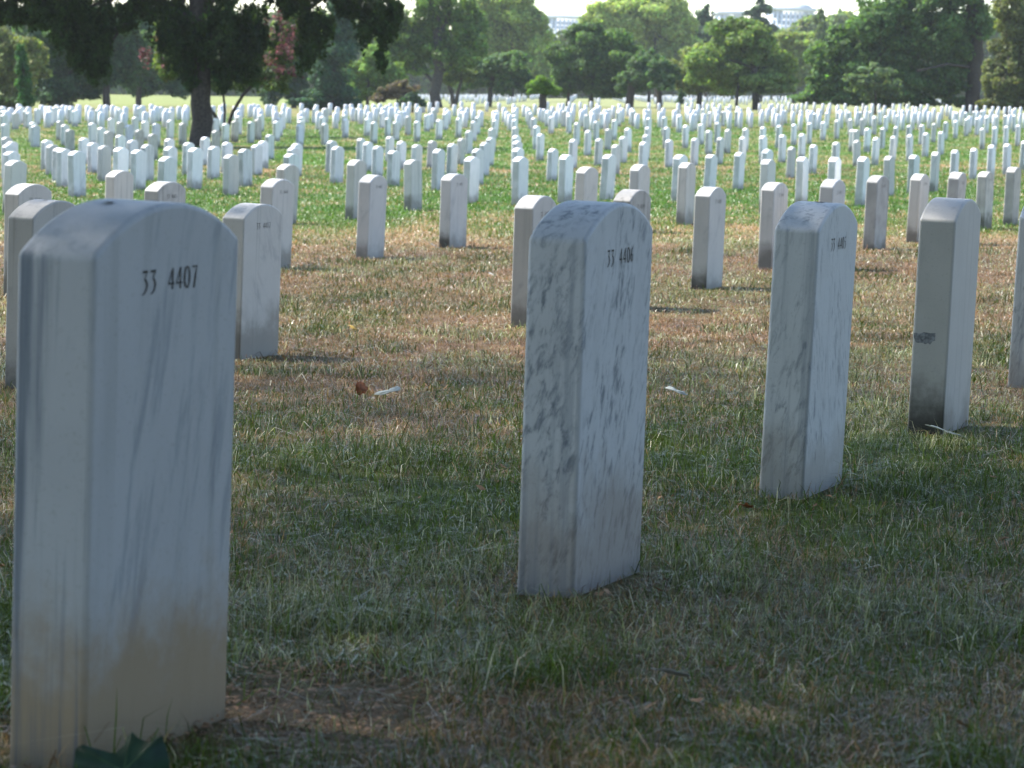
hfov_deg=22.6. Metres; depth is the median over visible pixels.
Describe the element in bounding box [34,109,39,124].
headstone
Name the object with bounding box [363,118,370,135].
headstone
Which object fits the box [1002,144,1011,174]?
headstone
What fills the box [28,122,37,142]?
headstone
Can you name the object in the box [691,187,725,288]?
headstone
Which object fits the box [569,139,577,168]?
headstone
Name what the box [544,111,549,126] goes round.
headstone
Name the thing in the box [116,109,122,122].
headstone
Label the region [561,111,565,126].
headstone
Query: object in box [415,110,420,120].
headstone
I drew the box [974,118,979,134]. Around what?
headstone
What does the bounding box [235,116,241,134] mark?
headstone
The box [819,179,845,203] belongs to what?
headstone
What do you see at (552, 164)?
headstone
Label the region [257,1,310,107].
evergreen tree
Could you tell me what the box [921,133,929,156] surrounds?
headstone
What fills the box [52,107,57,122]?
headstone
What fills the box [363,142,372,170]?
headstone
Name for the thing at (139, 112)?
headstone
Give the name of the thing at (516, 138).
headstone
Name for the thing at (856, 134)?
headstone
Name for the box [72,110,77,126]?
headstone
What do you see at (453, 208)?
headstone
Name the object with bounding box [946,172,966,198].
headstone
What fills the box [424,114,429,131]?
headstone
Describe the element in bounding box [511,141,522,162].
headstone
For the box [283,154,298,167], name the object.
headstone
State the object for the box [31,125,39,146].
headstone
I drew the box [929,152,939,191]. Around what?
headstone
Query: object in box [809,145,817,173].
headstone
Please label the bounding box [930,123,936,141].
headstone
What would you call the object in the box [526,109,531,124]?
headstone
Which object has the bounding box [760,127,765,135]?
headstone
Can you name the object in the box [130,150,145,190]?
headstone
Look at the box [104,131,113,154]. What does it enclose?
headstone
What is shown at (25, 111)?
headstone
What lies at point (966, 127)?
headstone
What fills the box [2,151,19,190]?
headstone
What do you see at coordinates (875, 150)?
headstone
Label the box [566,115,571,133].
headstone
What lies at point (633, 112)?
headstone
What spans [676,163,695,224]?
headstone
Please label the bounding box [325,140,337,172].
headstone
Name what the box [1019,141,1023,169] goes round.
headstone
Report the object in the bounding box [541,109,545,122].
headstone
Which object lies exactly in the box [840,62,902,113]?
leafy shrub
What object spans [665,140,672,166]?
headstone
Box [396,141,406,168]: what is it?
headstone
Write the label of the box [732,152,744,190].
headstone
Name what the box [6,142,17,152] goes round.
headstone
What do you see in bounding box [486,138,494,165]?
headstone
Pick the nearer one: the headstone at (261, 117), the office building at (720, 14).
the headstone at (261, 117)
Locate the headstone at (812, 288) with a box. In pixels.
[759,201,857,499]
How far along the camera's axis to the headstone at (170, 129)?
81.21 m
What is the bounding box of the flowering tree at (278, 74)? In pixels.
[138,3,303,134]
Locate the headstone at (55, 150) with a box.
[52,148,64,181]
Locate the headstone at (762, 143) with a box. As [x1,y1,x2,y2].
[759,136,766,163]
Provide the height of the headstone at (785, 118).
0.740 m
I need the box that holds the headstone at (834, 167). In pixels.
[827,157,840,179]
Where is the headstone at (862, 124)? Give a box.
[860,118,864,135]
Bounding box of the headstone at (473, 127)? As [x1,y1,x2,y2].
[470,121,476,140]
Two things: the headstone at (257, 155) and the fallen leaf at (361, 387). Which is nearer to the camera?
the fallen leaf at (361, 387)
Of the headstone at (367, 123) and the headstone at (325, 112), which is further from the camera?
the headstone at (325, 112)
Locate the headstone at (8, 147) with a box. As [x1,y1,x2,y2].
[1,144,15,177]
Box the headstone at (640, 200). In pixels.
[613,189,650,222]
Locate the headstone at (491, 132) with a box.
[488,128,495,150]
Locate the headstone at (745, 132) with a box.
[742,128,748,149]
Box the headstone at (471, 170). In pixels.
[463,157,479,202]
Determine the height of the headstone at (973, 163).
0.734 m
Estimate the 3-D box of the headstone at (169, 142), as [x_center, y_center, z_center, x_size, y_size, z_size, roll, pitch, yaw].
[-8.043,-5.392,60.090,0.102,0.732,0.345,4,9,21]
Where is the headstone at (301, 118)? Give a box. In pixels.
[299,117,304,133]
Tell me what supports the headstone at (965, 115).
on the ground at (122, 102)
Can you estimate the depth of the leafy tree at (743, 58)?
187.84 m
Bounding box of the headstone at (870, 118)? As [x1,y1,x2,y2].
[868,111,872,126]
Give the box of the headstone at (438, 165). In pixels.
[431,149,444,189]
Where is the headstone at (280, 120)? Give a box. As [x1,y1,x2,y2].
[276,118,282,135]
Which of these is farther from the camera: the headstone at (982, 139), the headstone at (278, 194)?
the headstone at (982, 139)
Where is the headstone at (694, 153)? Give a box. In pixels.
[690,138,698,165]
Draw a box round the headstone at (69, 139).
[65,129,74,150]
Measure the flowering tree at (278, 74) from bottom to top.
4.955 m
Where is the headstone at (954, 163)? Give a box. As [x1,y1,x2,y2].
[950,150,959,173]
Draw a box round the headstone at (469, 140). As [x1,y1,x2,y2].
[465,130,472,153]
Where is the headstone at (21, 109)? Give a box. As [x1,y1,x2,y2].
[16,108,22,123]
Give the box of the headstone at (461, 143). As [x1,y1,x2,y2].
[457,138,465,164]
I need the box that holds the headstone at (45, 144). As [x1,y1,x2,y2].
[41,140,52,169]
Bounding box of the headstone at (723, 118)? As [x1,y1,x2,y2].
[721,111,725,125]
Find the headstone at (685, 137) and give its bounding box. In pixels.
[682,125,688,147]
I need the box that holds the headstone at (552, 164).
[546,149,558,180]
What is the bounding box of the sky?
[19,0,1009,28]
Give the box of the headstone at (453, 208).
[439,173,467,247]
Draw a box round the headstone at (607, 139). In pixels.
[604,129,611,149]
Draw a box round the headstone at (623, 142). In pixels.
[619,136,627,162]
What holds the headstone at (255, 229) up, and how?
on the ground at (122, 102)
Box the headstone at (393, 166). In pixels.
[386,151,400,186]
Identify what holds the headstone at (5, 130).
on the ground at (122, 102)
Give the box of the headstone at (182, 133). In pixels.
[179,123,186,145]
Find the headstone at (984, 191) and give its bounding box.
[976,171,993,228]
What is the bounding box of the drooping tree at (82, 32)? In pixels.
[0,0,404,146]
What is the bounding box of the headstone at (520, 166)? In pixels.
[511,157,528,204]
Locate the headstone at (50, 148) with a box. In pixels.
[45,144,58,174]
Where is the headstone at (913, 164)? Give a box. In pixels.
[907,155,919,193]
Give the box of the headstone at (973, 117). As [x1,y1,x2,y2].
[972,111,975,126]
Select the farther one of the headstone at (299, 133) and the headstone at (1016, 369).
the headstone at (299, 133)
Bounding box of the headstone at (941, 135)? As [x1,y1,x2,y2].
[937,132,944,154]
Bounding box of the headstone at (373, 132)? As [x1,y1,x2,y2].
[370,122,377,143]
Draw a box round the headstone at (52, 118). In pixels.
[48,111,53,125]
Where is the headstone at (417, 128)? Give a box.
[413,121,420,141]
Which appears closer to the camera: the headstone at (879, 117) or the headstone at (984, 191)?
the headstone at (984, 191)
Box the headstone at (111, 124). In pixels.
[107,118,114,137]
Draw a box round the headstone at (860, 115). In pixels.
[858,112,862,124]
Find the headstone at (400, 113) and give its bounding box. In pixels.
[397,111,402,127]
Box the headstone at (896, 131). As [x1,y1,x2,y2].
[893,126,898,146]
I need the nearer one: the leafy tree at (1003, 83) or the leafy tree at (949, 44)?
the leafy tree at (1003, 83)
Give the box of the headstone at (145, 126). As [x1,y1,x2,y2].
[141,121,148,140]
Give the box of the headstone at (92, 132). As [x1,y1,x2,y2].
[88,123,96,142]
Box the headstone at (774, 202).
[758,182,787,269]
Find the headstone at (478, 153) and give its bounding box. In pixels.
[471,149,483,184]
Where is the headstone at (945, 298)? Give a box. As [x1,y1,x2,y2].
[907,197,980,434]
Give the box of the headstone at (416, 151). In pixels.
[411,144,422,162]
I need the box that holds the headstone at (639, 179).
[629,164,649,193]
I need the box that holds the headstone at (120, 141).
[115,135,125,148]
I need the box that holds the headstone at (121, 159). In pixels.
[113,147,128,170]
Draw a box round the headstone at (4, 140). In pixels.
[1,137,12,163]
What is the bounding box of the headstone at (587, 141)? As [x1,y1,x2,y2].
[584,130,591,155]
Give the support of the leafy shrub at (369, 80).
on the ground at (122, 102)
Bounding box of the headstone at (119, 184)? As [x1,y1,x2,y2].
[105,170,133,199]
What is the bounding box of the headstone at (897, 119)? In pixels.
[895,115,899,126]
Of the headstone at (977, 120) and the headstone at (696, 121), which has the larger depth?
the headstone at (696, 121)
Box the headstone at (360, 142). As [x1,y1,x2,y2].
[356,138,365,159]
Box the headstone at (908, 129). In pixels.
[905,125,911,146]
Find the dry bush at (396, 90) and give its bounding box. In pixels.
[368,79,420,103]
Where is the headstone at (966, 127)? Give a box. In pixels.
[963,119,968,135]
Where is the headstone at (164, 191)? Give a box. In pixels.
[144,181,185,202]
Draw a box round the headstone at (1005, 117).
[1003,115,1007,131]
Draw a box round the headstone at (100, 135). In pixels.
[97,127,105,146]
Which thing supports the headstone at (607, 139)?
on the ground at (122, 102)
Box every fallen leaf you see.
[73,732,169,767]
[356,381,367,396]
[374,386,400,394]
[650,668,688,676]
[665,386,686,394]
[736,503,756,509]
[927,425,965,437]
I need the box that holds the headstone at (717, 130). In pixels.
[714,122,720,142]
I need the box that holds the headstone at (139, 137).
[134,130,143,149]
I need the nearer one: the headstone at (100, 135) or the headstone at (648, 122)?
the headstone at (100, 135)
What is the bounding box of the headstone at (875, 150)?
[871,137,879,165]
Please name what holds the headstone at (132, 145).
on the ground at (122, 102)
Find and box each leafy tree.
[0,26,52,110]
[11,6,154,109]
[120,5,214,105]
[373,0,494,107]
[442,63,477,106]
[454,50,534,106]
[469,0,555,98]
[524,75,562,108]
[542,21,642,106]
[577,0,703,100]
[611,49,653,107]
[637,47,660,102]
[645,56,681,108]
[668,41,726,108]
[683,15,799,109]
[773,31,815,102]
[786,0,996,113]
[812,6,828,104]
[975,0,1023,114]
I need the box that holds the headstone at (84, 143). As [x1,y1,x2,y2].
[78,138,89,162]
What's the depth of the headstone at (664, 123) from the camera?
90.31 m
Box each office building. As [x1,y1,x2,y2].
[547,14,580,36]
[713,10,743,20]
[766,4,815,30]
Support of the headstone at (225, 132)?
on the ground at (122, 102)
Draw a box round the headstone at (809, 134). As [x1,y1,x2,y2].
[806,123,812,143]
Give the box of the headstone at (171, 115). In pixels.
[169,111,173,119]
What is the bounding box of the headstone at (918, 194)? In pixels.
[906,174,929,242]
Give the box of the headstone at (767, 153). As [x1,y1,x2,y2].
[759,149,772,186]
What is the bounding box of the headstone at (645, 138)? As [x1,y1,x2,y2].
[642,134,650,158]
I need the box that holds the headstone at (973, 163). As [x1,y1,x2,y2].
[969,148,977,178]
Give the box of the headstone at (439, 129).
[435,119,442,139]
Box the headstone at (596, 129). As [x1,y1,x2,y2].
[593,121,599,140]
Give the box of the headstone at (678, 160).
[671,155,687,201]
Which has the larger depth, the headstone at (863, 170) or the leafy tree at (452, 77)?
the leafy tree at (452, 77)
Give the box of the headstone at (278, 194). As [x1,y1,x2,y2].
[260,178,293,267]
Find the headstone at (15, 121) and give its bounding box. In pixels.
[11,112,18,129]
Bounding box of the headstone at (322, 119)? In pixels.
[319,116,325,134]
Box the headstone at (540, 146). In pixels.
[536,134,544,160]
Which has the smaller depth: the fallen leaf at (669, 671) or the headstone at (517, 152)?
the fallen leaf at (669, 671)
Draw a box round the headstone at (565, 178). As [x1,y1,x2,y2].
[557,155,573,203]
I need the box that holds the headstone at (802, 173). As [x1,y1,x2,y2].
[795,157,808,201]
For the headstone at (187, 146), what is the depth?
52.32 m
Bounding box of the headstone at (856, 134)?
[852,130,859,151]
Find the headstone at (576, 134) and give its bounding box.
[573,122,579,144]
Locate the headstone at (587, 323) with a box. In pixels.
[517,200,652,597]
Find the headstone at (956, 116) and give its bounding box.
[955,112,958,121]
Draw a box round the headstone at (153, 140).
[148,134,157,159]
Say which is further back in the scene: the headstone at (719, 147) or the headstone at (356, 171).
the headstone at (719, 147)
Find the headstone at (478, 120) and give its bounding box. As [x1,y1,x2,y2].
[475,117,480,134]
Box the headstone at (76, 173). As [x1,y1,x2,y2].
[68,151,85,196]
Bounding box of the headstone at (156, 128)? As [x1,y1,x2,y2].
[152,123,160,145]
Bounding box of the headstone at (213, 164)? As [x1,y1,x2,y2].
[207,146,220,178]
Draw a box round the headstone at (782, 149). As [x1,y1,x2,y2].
[778,135,786,161]
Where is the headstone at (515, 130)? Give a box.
[511,127,518,146]
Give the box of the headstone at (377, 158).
[371,146,383,175]
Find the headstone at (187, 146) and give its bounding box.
[182,142,194,174]
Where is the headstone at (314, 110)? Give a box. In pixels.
[312,108,317,122]
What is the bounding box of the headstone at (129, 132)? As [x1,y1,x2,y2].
[125,125,133,147]
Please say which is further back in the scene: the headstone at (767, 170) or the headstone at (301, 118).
the headstone at (301, 118)
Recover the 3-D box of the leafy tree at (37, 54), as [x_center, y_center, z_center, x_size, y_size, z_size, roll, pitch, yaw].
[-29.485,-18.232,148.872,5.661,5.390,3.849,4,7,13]
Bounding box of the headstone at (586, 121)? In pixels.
[583,114,589,131]
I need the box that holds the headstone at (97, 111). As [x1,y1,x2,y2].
[94,109,100,124]
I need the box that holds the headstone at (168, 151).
[163,146,177,181]
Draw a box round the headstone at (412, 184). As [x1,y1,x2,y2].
[404,160,421,210]
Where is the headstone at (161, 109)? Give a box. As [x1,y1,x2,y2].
[159,107,163,120]
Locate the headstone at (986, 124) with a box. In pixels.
[984,116,989,132]
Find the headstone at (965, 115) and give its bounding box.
[963,112,967,126]
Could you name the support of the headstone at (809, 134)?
on the ground at (122, 102)
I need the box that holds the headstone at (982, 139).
[979,128,984,149]
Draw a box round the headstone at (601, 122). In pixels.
[599,113,603,128]
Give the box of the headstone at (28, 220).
[5,199,75,388]
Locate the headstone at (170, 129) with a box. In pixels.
[166,120,173,139]
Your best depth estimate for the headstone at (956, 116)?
108.53 m
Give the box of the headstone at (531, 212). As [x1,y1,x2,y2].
[511,195,555,326]
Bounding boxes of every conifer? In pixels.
[14,43,35,107]
[675,88,684,109]
[693,3,724,100]
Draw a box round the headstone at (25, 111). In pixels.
[23,110,29,127]
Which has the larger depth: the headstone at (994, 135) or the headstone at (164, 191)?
the headstone at (994, 135)
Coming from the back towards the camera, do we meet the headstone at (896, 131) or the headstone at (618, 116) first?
the headstone at (618, 116)
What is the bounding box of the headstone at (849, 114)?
[847,111,851,126]
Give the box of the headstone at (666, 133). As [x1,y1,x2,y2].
[662,127,669,148]
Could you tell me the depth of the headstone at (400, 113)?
102.17 m
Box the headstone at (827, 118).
[825,112,828,128]
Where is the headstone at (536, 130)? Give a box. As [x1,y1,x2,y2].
[532,126,539,149]
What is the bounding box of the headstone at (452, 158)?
[446,144,457,173]
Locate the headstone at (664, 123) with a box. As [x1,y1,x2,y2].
[661,117,666,135]
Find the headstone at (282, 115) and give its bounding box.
[279,112,285,129]
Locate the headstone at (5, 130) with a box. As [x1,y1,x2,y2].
[0,124,9,144]
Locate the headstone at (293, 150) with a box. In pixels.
[287,147,299,163]
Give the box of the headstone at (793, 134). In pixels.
[791,124,796,144]
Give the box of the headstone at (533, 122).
[530,118,536,135]
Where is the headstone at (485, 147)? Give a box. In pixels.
[480,142,489,174]
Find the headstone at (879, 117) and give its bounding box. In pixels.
[878,110,881,124]
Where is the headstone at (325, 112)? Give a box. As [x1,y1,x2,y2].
[323,108,328,122]
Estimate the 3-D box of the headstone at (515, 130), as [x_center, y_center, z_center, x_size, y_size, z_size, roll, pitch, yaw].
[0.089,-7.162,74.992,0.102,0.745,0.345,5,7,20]
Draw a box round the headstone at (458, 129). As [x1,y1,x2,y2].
[455,118,461,137]
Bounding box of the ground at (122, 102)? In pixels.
[0,92,1023,767]
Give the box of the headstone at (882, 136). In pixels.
[880,128,885,148]
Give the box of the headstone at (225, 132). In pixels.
[221,123,229,143]
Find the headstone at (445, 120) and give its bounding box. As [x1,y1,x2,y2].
[442,113,447,129]
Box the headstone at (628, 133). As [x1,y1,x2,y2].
[624,128,631,152]
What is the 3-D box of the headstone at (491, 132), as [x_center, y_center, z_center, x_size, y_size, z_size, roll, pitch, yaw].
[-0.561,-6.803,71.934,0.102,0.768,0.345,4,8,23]
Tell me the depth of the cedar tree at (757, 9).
325.95 m
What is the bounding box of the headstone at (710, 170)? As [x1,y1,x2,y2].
[703,154,717,186]
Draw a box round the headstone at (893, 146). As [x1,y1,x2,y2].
[889,136,896,159]
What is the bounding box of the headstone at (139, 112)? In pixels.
[136,107,142,121]
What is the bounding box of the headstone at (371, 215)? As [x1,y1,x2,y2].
[356,175,386,258]
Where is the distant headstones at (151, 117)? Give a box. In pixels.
[0,94,1023,132]
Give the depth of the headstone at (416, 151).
52.24 m
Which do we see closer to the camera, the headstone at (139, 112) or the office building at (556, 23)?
the headstone at (139, 112)
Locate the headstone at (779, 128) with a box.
[775,125,782,147]
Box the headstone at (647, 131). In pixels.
[644,127,650,145]
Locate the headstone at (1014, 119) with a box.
[1011,115,1016,131]
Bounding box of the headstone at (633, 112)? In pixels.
[631,110,635,125]
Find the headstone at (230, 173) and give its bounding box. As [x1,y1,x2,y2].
[223,154,238,194]
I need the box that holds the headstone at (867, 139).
[863,128,870,151]
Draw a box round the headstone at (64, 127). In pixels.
[60,124,68,145]
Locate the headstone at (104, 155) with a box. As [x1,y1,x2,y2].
[97,146,111,181]
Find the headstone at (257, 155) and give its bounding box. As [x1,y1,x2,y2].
[251,144,262,174]
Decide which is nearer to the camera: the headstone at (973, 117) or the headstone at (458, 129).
the headstone at (458, 129)
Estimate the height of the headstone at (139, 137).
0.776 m
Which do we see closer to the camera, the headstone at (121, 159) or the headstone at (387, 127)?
the headstone at (121, 159)
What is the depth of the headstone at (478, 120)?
91.00 m
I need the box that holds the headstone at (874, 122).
[872,117,876,134]
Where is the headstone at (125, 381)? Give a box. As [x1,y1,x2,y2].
[10,198,237,767]
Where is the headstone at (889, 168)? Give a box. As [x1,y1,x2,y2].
[883,156,894,195]
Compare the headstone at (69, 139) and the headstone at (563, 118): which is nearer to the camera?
the headstone at (69, 139)
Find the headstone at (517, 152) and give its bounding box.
[511,148,523,186]
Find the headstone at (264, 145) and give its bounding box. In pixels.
[258,141,268,168]
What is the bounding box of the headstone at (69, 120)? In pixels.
[67,108,73,123]
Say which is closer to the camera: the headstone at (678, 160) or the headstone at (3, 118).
the headstone at (678, 160)
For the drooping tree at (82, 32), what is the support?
on the ground at (122, 102)
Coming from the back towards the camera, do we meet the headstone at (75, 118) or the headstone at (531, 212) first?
the headstone at (75, 118)
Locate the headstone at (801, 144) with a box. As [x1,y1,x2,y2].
[798,134,805,156]
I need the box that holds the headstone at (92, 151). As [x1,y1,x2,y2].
[87,143,98,172]
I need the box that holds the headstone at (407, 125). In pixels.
[405,116,410,134]
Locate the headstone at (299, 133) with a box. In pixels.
[296,124,303,146]
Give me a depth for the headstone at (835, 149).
58.80 m
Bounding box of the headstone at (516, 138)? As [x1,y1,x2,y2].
[511,135,520,158]
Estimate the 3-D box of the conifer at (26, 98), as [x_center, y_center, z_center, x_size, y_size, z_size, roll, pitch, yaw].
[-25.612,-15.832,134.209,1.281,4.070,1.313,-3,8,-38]
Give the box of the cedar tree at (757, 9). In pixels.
[741,0,784,101]
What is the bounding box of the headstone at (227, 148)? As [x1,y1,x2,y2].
[221,142,232,171]
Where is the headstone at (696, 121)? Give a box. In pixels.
[694,114,697,129]
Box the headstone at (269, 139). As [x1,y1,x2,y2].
[265,135,273,158]
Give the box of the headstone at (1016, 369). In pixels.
[1008,207,1023,387]
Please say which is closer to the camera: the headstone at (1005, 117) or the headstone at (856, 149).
the headstone at (856, 149)
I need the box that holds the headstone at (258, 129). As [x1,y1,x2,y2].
[254,119,261,139]
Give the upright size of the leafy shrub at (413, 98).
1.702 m
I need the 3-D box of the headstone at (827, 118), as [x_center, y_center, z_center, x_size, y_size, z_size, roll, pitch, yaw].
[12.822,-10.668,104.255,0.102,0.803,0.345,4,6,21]
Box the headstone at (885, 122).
[883,116,887,131]
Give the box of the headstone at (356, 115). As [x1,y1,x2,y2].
[355,108,359,121]
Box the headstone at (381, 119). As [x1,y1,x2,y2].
[379,112,384,127]
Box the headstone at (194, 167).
[186,148,202,189]
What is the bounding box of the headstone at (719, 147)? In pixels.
[716,137,724,164]
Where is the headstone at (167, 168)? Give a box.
[157,157,176,181]
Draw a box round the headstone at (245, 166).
[238,149,251,186]
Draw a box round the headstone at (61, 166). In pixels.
[56,149,71,187]
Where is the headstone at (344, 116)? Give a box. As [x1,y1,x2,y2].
[341,114,347,130]
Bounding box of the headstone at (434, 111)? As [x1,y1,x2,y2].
[432,109,436,121]
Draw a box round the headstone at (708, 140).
[705,130,712,154]
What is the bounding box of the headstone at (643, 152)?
[638,142,648,165]
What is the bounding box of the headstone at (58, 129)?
[56,121,63,139]
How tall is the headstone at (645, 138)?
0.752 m
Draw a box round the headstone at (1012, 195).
[1003,167,1020,225]
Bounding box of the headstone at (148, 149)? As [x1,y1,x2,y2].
[141,144,153,180]
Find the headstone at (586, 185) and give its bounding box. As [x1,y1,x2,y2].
[575,167,598,200]
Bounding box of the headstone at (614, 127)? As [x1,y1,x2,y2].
[611,119,617,140]
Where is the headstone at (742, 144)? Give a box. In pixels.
[739,137,746,161]
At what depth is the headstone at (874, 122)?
93.83 m
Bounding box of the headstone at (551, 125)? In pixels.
[548,116,554,133]
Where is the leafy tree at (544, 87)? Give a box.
[524,75,562,108]
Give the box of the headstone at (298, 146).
[291,143,302,175]
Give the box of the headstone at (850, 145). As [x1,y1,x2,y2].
[848,129,853,151]
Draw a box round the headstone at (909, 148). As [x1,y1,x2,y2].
[906,134,912,160]
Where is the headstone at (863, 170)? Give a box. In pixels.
[854,157,869,205]
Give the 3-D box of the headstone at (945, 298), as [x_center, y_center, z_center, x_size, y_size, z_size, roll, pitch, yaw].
[1.220,-0.142,7.231,0.102,0.765,0.346,5,7,21]
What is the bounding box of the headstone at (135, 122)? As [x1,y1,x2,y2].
[132,117,138,136]
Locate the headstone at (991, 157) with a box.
[987,145,995,175]
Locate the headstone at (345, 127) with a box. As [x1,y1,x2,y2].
[342,119,348,137]
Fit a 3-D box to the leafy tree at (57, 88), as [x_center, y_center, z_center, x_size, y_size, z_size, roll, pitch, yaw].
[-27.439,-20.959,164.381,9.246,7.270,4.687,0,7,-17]
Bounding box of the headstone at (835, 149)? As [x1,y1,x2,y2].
[832,142,839,157]
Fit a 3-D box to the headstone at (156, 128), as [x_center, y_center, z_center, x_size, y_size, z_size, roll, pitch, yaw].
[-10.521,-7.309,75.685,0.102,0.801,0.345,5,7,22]
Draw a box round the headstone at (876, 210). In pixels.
[863,175,888,249]
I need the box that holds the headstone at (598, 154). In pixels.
[594,139,602,165]
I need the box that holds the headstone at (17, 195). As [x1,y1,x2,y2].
[3,183,51,295]
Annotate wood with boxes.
[3,6,1001,101]
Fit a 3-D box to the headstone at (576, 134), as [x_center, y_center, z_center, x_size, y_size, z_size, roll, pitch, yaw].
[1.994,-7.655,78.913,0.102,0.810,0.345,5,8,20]
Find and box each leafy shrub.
[341,42,408,104]
[396,90,427,112]
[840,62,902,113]
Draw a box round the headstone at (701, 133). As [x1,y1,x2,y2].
[698,124,703,144]
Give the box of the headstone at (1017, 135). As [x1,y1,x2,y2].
[1015,125,1020,145]
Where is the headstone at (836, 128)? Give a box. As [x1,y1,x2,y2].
[834,120,839,138]
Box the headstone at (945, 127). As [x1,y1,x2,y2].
[943,122,948,139]
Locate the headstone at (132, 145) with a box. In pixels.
[127,140,137,168]
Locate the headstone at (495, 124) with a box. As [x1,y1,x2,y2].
[492,120,497,137]
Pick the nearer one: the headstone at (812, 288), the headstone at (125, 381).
the headstone at (125, 381)
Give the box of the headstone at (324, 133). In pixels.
[321,123,328,144]
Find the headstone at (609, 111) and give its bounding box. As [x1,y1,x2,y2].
[607,109,611,123]
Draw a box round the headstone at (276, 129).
[273,121,279,141]
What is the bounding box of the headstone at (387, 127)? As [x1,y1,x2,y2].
[385,118,390,136]
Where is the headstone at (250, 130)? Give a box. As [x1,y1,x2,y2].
[247,121,254,142]
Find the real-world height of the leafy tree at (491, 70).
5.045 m
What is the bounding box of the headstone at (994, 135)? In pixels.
[991,127,997,147]
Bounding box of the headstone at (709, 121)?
[707,112,711,127]
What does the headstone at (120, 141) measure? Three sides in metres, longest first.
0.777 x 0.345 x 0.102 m
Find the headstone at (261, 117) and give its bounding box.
[258,114,263,131]
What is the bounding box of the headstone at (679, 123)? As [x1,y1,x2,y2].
[677,115,681,132]
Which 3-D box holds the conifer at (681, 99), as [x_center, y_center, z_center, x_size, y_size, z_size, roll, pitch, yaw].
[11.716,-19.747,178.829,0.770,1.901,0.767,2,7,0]
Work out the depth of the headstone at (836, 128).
86.72 m
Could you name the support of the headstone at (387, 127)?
on the ground at (122, 102)
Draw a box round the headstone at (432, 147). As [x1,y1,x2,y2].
[426,141,436,167]
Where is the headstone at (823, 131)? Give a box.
[820,122,826,140]
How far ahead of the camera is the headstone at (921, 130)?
80.38 m
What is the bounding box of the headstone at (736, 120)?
[734,111,738,126]
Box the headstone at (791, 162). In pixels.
[786,147,795,177]
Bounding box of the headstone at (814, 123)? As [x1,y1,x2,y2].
[812,113,816,129]
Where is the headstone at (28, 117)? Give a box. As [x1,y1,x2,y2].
[25,112,31,128]
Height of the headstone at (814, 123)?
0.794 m
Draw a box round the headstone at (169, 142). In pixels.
[164,139,174,147]
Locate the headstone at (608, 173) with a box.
[599,154,616,200]
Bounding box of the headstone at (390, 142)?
[385,136,394,160]
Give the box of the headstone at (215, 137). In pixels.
[211,130,220,147]
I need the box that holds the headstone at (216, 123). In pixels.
[212,118,219,130]
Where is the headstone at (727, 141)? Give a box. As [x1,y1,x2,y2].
[724,129,731,152]
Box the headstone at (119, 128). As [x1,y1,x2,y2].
[116,122,123,135]
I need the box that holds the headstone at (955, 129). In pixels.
[953,120,957,138]
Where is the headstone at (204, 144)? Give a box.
[200,137,209,165]
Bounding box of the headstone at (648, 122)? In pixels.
[646,118,651,127]
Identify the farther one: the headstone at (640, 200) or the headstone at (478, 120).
the headstone at (478, 120)
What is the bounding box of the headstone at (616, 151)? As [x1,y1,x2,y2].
[611,144,620,174]
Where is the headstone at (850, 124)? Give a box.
[847,119,852,135]
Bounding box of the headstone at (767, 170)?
[759,159,775,213]
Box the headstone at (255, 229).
[223,203,281,359]
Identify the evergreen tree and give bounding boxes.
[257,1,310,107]
[285,0,363,109]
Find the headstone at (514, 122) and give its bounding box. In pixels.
[511,119,517,137]
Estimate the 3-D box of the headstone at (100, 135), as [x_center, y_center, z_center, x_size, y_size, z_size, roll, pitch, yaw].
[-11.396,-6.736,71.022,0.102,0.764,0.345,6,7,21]
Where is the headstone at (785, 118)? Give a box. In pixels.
[784,110,786,123]
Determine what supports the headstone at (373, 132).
on the ground at (122, 102)
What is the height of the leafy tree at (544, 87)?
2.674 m
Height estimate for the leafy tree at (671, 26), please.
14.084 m
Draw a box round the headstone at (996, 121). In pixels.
[994,116,998,127]
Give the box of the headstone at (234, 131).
[230,121,238,141]
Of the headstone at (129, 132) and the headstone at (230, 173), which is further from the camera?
the headstone at (129, 132)
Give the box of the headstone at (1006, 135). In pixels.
[1003,126,1008,145]
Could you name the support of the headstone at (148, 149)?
on the ground at (122, 102)
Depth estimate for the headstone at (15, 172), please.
29.88 m
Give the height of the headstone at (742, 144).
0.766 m
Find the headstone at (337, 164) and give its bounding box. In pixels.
[330,146,343,182]
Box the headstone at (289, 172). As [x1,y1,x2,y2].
[276,164,298,223]
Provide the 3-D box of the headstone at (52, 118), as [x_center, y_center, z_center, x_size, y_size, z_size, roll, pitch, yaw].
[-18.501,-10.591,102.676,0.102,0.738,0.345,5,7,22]
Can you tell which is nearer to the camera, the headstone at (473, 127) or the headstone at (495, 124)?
the headstone at (473, 127)
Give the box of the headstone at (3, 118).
[0,114,7,131]
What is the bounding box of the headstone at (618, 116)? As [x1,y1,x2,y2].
[616,111,620,126]
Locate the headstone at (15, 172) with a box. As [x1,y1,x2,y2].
[2,160,26,213]
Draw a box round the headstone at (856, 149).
[852,140,860,165]
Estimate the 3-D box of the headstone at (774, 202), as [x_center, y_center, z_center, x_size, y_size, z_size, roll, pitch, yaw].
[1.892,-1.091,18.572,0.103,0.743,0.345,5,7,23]
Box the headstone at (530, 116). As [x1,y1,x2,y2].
[528,113,533,128]
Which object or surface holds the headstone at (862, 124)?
on the ground at (122, 102)
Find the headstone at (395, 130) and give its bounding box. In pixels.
[392,122,399,140]
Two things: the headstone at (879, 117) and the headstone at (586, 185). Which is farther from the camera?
the headstone at (879, 117)
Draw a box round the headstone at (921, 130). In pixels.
[918,125,924,144]
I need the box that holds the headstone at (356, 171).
[345,160,366,219]
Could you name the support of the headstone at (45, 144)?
on the ground at (122, 102)

